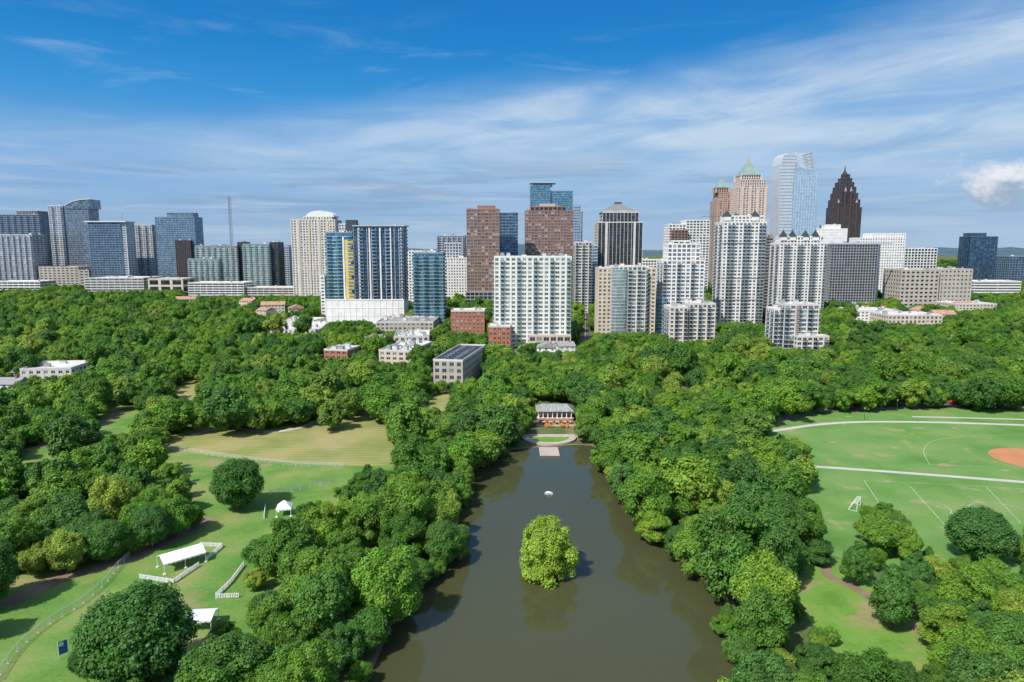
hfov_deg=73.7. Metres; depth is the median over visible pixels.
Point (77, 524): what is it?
broadleaf tree
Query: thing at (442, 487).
broadleaf tree
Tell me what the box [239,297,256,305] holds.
apartment house
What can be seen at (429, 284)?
apartment tower
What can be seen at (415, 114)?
sky
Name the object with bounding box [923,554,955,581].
broadleaf tree
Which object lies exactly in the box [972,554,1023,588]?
broadleaf tree
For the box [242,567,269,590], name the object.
broadleaf tree
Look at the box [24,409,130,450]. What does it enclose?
path
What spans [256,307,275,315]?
apartment house
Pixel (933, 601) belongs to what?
broadleaf tree
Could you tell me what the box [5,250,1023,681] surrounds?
ground
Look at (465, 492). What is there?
broadleaf tree
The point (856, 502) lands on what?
soccer goal
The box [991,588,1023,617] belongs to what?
broadleaf tree
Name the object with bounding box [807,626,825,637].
broadleaf tree
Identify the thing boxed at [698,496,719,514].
broadleaf tree
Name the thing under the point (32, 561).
broadleaf tree
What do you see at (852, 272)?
hotel tower
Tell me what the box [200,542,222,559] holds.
picket fence
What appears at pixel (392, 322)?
building
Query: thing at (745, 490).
broadleaf tree
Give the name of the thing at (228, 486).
broadleaf tree
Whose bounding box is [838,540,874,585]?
broadleaf tree
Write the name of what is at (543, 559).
tree
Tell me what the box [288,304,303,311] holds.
apartment house
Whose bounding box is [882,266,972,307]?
college building
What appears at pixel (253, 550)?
broadleaf tree
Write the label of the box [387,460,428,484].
broadleaf tree
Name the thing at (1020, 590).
broadleaf tree
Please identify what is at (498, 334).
brick apartment block
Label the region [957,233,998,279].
office tower
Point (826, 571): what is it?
path
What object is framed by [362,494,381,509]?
broadleaf tree
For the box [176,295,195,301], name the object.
apartment house
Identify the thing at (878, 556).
broadleaf tree
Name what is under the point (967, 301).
apartment house
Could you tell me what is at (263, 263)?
apartment block
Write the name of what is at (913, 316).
building
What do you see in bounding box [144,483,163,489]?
broadleaf tree
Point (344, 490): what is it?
broadleaf tree
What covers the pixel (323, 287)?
office building
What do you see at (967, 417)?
path
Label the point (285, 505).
canopy tent
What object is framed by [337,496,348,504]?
broadleaf tree
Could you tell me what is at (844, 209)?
office tower
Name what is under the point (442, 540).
broadleaf tree
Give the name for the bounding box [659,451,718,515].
broadleaf tree
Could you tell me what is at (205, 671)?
broadleaf tree
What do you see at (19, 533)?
broadleaf tree
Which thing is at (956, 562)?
broadleaf tree
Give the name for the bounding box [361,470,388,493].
broadleaf tree
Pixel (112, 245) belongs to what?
office tower
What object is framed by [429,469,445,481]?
broadleaf tree
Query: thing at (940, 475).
path
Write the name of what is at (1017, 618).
broadleaf tree
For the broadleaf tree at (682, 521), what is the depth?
180.31 m
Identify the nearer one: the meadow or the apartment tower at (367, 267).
the meadow
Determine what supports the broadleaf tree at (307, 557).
on the ground at (799, 630)
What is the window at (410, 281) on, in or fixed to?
in the office building at (410, 272)
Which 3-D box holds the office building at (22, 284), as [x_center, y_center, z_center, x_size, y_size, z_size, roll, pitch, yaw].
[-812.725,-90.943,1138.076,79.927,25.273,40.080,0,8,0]
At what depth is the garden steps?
295.27 m
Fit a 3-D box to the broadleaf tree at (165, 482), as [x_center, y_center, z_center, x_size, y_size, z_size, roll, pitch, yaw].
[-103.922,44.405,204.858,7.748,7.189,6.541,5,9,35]
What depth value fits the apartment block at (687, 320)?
539.35 m
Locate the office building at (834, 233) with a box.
[815,223,847,243]
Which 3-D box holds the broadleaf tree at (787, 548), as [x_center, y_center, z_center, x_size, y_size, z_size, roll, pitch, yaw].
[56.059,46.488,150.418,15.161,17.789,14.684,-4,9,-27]
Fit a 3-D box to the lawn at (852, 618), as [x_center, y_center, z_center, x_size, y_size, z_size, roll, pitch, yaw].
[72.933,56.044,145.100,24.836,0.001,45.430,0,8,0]
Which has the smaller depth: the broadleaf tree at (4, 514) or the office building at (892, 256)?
the broadleaf tree at (4, 514)
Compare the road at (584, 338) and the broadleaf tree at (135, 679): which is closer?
the broadleaf tree at (135, 679)
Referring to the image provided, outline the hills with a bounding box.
[222,244,1023,255]
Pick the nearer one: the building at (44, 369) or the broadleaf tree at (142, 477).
the broadleaf tree at (142, 477)
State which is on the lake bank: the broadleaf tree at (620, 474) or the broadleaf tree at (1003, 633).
the broadleaf tree at (620, 474)
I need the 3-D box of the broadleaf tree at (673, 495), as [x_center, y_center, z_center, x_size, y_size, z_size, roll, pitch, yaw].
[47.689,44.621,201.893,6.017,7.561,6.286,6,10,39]
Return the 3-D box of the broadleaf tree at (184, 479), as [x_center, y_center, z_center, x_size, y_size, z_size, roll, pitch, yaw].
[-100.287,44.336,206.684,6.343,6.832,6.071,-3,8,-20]
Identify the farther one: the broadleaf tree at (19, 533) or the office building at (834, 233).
the office building at (834, 233)
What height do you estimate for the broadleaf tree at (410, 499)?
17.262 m
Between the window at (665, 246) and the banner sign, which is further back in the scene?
the window at (665, 246)
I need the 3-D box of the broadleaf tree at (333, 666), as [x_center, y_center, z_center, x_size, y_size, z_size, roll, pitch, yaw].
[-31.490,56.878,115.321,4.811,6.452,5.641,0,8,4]
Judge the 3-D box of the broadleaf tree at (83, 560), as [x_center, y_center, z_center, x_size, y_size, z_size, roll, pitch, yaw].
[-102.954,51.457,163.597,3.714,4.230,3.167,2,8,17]
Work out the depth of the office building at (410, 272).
896.75 m
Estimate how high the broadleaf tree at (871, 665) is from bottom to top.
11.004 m
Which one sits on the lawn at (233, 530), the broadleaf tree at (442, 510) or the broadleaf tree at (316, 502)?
the broadleaf tree at (316, 502)
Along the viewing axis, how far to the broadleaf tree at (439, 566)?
155.11 m
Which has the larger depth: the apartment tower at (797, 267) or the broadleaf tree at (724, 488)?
the apartment tower at (797, 267)
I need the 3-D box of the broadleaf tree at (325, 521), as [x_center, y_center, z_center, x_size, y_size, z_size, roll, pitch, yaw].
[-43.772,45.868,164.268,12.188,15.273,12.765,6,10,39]
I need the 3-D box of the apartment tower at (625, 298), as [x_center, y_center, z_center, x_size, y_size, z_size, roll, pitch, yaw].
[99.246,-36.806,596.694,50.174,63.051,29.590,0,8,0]
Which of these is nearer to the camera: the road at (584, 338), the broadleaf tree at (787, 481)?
the broadleaf tree at (787, 481)
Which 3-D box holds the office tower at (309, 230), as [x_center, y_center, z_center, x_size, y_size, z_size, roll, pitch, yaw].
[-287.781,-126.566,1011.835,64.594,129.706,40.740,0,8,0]
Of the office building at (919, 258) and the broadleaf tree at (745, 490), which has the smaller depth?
the broadleaf tree at (745, 490)
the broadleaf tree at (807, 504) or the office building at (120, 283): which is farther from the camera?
the office building at (120, 283)
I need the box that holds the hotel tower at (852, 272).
[824,241,891,305]
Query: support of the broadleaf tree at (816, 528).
on the ground at (799, 630)
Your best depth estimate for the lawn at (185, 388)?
366.85 m
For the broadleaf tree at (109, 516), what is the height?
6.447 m
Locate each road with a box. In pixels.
[580,313,589,344]
[773,404,1023,425]
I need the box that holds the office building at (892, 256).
[849,232,905,292]
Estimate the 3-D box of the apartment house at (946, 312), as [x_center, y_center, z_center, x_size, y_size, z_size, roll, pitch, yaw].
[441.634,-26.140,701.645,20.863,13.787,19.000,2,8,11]
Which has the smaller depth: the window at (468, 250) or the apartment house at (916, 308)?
the apartment house at (916, 308)
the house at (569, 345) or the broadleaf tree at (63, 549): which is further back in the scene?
the house at (569, 345)
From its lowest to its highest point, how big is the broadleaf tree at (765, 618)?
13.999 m
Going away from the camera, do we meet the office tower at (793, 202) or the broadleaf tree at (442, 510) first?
the broadleaf tree at (442, 510)
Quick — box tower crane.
[702,213,719,285]
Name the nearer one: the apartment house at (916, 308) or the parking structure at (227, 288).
the apartment house at (916, 308)
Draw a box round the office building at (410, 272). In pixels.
[407,248,437,301]
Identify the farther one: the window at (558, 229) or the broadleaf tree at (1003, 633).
the window at (558, 229)
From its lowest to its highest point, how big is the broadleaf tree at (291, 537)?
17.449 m
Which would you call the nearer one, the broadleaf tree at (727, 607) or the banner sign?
the banner sign
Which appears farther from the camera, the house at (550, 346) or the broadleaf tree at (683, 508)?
the house at (550, 346)
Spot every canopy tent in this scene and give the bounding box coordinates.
[156,543,207,574]
[193,608,220,624]
[275,500,293,517]
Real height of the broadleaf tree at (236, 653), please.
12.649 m
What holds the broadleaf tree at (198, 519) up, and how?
on the lawn at (233, 530)
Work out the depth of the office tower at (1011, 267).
1196.23 m
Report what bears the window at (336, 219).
in the office tower at (309, 230)
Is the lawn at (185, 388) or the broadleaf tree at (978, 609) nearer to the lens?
the broadleaf tree at (978, 609)
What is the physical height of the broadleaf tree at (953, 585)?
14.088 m
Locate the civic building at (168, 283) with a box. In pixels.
[148,276,194,295]
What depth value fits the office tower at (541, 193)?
1228.38 m
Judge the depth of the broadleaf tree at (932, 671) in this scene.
115.19 m
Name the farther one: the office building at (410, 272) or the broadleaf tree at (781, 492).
the office building at (410, 272)
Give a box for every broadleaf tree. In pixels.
[0,477,11,498]
[0,486,18,499]
[0,494,19,514]
[0,510,22,520]
[0,515,39,558]
[0,538,21,599]
[8,493,52,521]
[15,541,48,577]
[26,468,84,497]
[33,492,105,530]
[33,527,62,547]
[41,528,88,573]
[42,454,83,479]
[63,514,104,534]
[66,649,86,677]
[69,576,200,681]
[76,470,100,500]
[79,518,131,561]
[80,554,87,563]
[82,500,91,514]
[86,473,143,519]
[102,460,139,482]
[104,512,115,520]
[117,500,155,532]
[123,467,157,494]
[124,530,142,554]
[127,678,140,681]
[128,501,171,547]
[130,486,172,504]
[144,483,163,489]
[151,480,191,498]
[156,494,200,536]
[157,478,171,488]
[173,476,192,491]
[174,631,271,681]
[175,656,244,681]
[191,506,203,527]
[203,619,243,640]
[207,456,264,509]
[233,676,255,681]
[239,534,272,568]
[239,642,297,681]
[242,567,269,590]
[245,588,287,630]
[245,593,295,636]
[246,535,270,546]
[256,611,310,654]
[260,516,316,582]
[278,544,355,602]
[278,637,339,681]
[289,567,357,642]
[294,501,319,518]
[300,500,356,544]
[314,500,322,506]
[315,530,360,553]
[319,622,364,674]
[326,662,338,680]
[330,540,371,575]
[333,484,357,499]
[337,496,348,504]
[339,495,392,549]
[339,500,348,506]
[344,605,392,651]
[345,604,363,623]
[346,572,361,608]
[347,660,373,681]
[348,471,369,491]
[350,543,424,631]
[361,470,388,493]
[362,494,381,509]
[377,477,432,532]
[378,513,426,557]
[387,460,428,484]
[387,471,432,497]
[412,557,432,583]
[413,528,427,556]
[423,519,463,562]
[424,493,461,524]
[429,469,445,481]
[429,557,446,578]
[430,479,457,498]
[444,469,466,486]
[445,488,460,502]
[453,483,473,507]
[456,537,469,560]
[457,526,471,544]
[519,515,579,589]
[610,463,634,495]
[615,466,674,523]
[635,509,671,543]
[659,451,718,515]
[664,512,673,522]
[664,525,683,539]
[664,530,680,562]
[665,488,677,501]
[671,496,693,523]
[671,519,713,576]
[678,515,689,525]
[684,514,700,526]
[690,502,781,603]
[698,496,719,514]
[709,468,736,483]
[709,612,738,633]
[711,505,726,513]
[713,476,734,505]
[717,676,731,681]
[719,602,733,614]
[721,627,757,667]
[726,468,773,512]
[726,648,799,681]
[729,546,800,610]
[732,585,795,650]
[740,512,801,574]
[749,491,808,535]
[763,463,805,497]
[772,647,795,670]
[773,489,796,499]
[773,633,791,647]
[790,496,822,517]
[791,640,837,676]
[792,602,807,619]
[793,592,800,603]
[794,666,828,681]
[795,537,810,573]
[799,509,827,543]
[802,482,812,498]
[804,539,833,564]
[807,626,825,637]
[808,632,828,647]
[823,625,840,645]
[826,645,909,681]
[830,669,869,681]
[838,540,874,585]
[851,517,877,541]
[858,509,914,554]
[860,507,876,517]
[867,563,916,629]
[868,547,887,570]
[874,501,894,513]
[889,512,914,533]
[894,658,927,681]
[897,532,924,559]
[898,551,939,584]
[909,581,941,610]
[914,602,977,644]
[918,595,966,620]
[918,660,947,681]
[922,546,933,555]
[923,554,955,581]
[925,643,944,663]
[934,561,1000,620]
[935,620,1019,669]
[942,643,1016,681]
[944,504,1020,561]
[947,555,972,569]
[952,568,1002,590]
[966,599,996,623]
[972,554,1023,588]
[974,613,1023,672]
[977,667,1023,681]
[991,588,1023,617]
[999,609,1023,628]
[1005,584,1023,615]
[1012,535,1023,560]
[1019,559,1023,574]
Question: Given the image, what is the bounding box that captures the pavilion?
[535,404,573,420]
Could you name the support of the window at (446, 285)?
in the office building at (456, 271)
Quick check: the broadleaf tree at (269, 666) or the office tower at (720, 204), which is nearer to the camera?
the broadleaf tree at (269, 666)
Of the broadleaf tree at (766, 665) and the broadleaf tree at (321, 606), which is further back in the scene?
the broadleaf tree at (321, 606)
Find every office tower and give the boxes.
[84,216,137,276]
[155,211,203,276]
[290,211,341,295]
[500,210,517,255]
[529,182,572,209]
[594,202,642,266]
[664,219,709,288]
[708,176,729,285]
[730,158,767,220]
[770,152,816,242]
[825,165,861,242]
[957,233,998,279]
[994,255,1023,280]
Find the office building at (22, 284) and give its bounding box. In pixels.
[0,279,55,289]
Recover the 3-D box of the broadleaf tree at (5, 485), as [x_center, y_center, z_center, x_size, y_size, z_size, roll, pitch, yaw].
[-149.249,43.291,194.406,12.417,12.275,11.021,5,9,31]
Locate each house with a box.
[0,375,27,388]
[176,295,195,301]
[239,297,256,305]
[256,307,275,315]
[260,300,285,312]
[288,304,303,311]
[536,341,556,351]
[554,340,575,353]
[909,306,922,310]
[928,309,956,316]
[952,300,973,302]
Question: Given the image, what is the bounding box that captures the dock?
[539,447,559,456]
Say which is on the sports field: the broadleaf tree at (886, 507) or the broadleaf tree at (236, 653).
the broadleaf tree at (886, 507)
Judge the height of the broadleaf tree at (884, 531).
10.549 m
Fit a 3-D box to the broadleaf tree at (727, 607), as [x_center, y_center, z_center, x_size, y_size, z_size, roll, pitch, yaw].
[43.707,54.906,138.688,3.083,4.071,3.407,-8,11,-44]
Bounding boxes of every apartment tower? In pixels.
[0,210,52,265]
[0,233,47,279]
[48,199,100,265]
[134,224,158,275]
[325,220,408,322]
[412,249,446,324]
[436,234,466,256]
[492,252,572,346]
[572,240,592,312]
[594,262,656,333]
[655,240,705,333]
[712,211,766,323]
[763,234,773,307]
[767,228,827,311]
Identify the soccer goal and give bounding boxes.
[848,496,860,510]
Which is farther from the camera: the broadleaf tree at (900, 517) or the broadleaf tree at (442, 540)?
the broadleaf tree at (900, 517)
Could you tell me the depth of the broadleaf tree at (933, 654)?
121.86 m
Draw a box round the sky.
[0,0,1023,249]
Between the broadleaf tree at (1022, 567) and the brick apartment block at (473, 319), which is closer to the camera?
the broadleaf tree at (1022, 567)
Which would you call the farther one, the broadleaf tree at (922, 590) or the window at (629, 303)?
the window at (629, 303)
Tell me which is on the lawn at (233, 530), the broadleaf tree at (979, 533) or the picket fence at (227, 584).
the picket fence at (227, 584)
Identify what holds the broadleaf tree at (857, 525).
on the sports field
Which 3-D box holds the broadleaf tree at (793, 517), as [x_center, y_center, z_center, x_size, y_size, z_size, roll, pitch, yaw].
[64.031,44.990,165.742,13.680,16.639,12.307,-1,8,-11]
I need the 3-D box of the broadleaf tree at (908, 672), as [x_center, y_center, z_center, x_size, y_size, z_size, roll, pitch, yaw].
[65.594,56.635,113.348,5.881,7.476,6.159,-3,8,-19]
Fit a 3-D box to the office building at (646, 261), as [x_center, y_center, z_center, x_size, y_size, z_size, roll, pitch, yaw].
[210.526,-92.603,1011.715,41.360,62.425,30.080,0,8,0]
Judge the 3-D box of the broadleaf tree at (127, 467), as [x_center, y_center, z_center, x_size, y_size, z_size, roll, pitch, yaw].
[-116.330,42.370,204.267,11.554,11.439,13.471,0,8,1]
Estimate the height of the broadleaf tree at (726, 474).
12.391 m
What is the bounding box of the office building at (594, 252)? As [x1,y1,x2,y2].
[591,244,597,300]
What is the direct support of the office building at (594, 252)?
on the city ground
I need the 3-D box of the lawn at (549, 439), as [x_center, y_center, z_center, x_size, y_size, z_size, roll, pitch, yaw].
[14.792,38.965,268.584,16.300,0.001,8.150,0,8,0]
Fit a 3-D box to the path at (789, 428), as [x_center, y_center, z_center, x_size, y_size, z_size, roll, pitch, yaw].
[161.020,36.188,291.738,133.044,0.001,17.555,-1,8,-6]
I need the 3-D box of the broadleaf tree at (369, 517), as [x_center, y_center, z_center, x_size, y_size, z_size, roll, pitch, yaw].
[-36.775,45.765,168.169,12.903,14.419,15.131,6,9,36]
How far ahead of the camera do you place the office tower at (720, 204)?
1234.34 m
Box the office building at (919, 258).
[903,247,937,268]
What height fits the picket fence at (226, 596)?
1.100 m
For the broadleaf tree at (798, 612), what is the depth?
137.97 m
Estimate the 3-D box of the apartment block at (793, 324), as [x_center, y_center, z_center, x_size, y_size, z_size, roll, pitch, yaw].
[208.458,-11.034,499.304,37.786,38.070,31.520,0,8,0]
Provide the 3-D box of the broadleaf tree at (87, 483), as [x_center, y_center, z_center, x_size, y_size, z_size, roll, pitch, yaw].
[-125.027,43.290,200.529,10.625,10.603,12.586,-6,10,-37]
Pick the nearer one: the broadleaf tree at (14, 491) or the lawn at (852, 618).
the lawn at (852, 618)
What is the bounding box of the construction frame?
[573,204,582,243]
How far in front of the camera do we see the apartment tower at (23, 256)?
1172.53 m
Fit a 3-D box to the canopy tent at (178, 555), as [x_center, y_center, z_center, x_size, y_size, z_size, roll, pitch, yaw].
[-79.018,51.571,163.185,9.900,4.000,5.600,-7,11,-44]
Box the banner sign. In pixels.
[57,639,68,659]
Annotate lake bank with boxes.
[365,444,738,681]
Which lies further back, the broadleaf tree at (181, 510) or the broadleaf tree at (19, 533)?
the broadleaf tree at (181, 510)
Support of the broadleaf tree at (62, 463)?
on the ground at (799, 630)
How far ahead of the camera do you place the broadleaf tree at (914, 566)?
148.25 m
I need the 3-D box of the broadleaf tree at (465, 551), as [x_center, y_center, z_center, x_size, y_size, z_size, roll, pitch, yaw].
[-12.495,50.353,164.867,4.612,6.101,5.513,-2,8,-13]
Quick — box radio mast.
[228,196,232,244]
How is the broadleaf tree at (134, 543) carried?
on the lawn at (233, 530)
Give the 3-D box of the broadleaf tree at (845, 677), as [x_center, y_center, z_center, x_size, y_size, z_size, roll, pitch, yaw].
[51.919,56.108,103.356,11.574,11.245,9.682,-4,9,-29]
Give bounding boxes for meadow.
[162,411,394,465]
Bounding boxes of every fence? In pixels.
[0,553,129,674]
[139,562,198,583]
[160,444,343,466]
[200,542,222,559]
[215,562,243,595]
[215,593,238,598]
[270,476,335,494]
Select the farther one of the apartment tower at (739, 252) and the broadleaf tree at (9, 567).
the apartment tower at (739, 252)
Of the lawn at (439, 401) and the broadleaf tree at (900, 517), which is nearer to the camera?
the broadleaf tree at (900, 517)
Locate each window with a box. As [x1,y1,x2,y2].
[0,235,47,279]
[136,226,157,275]
[292,219,341,294]
[408,281,413,301]
[446,285,465,297]
[467,246,498,289]
[526,229,572,292]
[573,264,590,312]
[595,269,653,333]
[656,245,702,303]
[664,221,708,286]
[664,307,688,321]
[708,194,717,284]
[712,223,764,323]
[730,181,763,214]
[765,305,796,347]
[767,238,825,306]
[853,235,903,289]
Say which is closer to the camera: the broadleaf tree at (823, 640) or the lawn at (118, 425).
the broadleaf tree at (823, 640)
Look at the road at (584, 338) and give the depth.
623.57 m
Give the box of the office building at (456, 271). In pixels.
[444,241,466,297]
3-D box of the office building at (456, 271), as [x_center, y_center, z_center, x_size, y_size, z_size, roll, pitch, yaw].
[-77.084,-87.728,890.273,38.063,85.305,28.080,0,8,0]
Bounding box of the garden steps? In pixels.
[536,419,575,425]
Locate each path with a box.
[0,517,216,608]
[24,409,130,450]
[190,421,316,434]
[773,421,1023,431]
[815,466,1023,482]
[820,564,926,636]
[912,416,1023,419]
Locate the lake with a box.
[368,445,735,681]
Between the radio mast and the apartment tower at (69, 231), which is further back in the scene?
the radio mast
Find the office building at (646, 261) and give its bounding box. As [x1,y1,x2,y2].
[642,257,662,266]
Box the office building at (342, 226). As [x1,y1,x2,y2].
[339,224,358,231]
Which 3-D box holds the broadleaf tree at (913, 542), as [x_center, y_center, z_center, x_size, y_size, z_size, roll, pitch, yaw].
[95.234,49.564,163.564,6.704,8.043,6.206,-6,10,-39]
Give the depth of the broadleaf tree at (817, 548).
161.59 m
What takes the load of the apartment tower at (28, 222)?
on the city ground
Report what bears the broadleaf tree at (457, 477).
on the ground at (799, 630)
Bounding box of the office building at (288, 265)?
[284,245,292,285]
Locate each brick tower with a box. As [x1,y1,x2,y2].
[466,205,499,304]
[525,204,573,293]
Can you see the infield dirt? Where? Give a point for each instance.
(1013, 456)
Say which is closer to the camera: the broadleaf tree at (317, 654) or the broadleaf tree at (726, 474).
the broadleaf tree at (317, 654)
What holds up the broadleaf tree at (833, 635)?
on the ground at (799, 630)
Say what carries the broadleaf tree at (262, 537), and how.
on the lawn at (233, 530)
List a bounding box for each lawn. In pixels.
[0,410,394,681]
[21,403,141,464]
[174,375,198,399]
[427,394,449,410]
[529,437,568,441]
[793,558,933,669]
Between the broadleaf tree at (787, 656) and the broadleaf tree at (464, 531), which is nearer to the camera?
the broadleaf tree at (787, 656)
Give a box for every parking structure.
[38,264,91,286]
[188,280,292,297]
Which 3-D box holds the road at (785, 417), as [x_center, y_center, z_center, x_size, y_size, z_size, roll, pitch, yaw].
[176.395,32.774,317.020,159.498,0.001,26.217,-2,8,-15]
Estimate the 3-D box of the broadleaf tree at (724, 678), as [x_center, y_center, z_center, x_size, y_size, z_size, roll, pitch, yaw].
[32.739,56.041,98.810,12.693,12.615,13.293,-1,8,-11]
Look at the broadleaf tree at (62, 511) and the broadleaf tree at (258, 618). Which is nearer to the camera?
the broadleaf tree at (258, 618)
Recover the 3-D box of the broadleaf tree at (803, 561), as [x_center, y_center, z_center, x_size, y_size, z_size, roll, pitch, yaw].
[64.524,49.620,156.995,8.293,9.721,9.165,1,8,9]
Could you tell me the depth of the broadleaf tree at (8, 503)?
181.86 m
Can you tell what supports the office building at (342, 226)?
on the city ground
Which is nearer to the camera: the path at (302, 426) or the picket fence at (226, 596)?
the picket fence at (226, 596)
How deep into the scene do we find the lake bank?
139.31 m
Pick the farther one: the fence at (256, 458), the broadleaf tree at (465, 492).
the fence at (256, 458)
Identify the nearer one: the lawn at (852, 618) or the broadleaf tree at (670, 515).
the lawn at (852, 618)
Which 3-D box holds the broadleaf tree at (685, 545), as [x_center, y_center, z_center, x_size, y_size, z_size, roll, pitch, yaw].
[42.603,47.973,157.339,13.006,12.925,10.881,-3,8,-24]
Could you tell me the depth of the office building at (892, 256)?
923.09 m
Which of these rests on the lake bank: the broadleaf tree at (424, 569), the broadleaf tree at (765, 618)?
the broadleaf tree at (424, 569)
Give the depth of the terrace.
268.18 m
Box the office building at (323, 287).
[320,273,327,319]
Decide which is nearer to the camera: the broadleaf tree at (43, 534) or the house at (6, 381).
the broadleaf tree at (43, 534)
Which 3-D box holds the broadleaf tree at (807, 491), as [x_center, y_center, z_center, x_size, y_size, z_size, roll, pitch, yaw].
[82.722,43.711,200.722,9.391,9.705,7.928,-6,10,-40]
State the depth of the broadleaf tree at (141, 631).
110.77 m
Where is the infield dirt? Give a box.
[988,448,1023,466]
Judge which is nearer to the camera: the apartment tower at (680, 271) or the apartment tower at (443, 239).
the apartment tower at (680, 271)
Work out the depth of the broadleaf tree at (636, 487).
178.34 m
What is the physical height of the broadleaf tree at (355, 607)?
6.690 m
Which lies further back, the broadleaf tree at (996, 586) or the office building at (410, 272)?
the office building at (410, 272)
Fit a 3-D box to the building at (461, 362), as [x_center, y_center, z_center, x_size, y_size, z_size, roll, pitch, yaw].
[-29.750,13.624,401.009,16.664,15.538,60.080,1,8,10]
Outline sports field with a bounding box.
[771,407,1023,572]
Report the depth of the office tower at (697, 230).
968.92 m
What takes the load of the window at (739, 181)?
in the office tower at (748, 192)
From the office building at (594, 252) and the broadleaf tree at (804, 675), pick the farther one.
the office building at (594, 252)
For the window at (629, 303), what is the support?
in the apartment tower at (625, 298)
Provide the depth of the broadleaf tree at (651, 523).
172.66 m
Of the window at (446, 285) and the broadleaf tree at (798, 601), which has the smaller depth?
the broadleaf tree at (798, 601)
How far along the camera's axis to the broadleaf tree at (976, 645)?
115.13 m
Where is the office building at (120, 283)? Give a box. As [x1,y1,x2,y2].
[84,275,162,291]
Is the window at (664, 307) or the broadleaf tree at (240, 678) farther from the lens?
the window at (664, 307)
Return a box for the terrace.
[521,434,577,445]
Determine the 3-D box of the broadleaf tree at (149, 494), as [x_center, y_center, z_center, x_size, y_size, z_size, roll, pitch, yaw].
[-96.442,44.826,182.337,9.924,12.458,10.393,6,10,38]
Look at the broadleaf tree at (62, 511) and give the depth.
169.26 m
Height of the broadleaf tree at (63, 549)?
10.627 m
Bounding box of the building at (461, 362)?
[433,344,485,383]
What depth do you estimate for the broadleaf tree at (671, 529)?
170.26 m
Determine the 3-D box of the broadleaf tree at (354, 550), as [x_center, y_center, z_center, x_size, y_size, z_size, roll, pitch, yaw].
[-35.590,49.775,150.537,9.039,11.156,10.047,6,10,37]
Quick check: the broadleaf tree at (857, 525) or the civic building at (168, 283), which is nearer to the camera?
the broadleaf tree at (857, 525)
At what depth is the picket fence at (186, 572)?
155.94 m
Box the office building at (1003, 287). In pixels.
[971,279,1021,294]
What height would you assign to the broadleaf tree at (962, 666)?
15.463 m
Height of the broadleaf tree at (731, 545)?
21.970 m
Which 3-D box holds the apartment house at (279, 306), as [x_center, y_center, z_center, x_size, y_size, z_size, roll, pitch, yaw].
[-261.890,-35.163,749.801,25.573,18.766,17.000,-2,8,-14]
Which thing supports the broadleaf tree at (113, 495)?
on the ground at (799, 630)
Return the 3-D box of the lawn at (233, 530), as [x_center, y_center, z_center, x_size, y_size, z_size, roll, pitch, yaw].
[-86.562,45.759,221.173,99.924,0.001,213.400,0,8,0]
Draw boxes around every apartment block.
[187,241,249,281]
[242,240,285,285]
[451,307,485,334]
[488,322,509,346]
[661,298,717,342]
[765,299,829,350]
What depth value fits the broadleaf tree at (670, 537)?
163.11 m
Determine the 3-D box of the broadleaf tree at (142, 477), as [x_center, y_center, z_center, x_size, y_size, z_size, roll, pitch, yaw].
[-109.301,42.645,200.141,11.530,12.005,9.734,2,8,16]

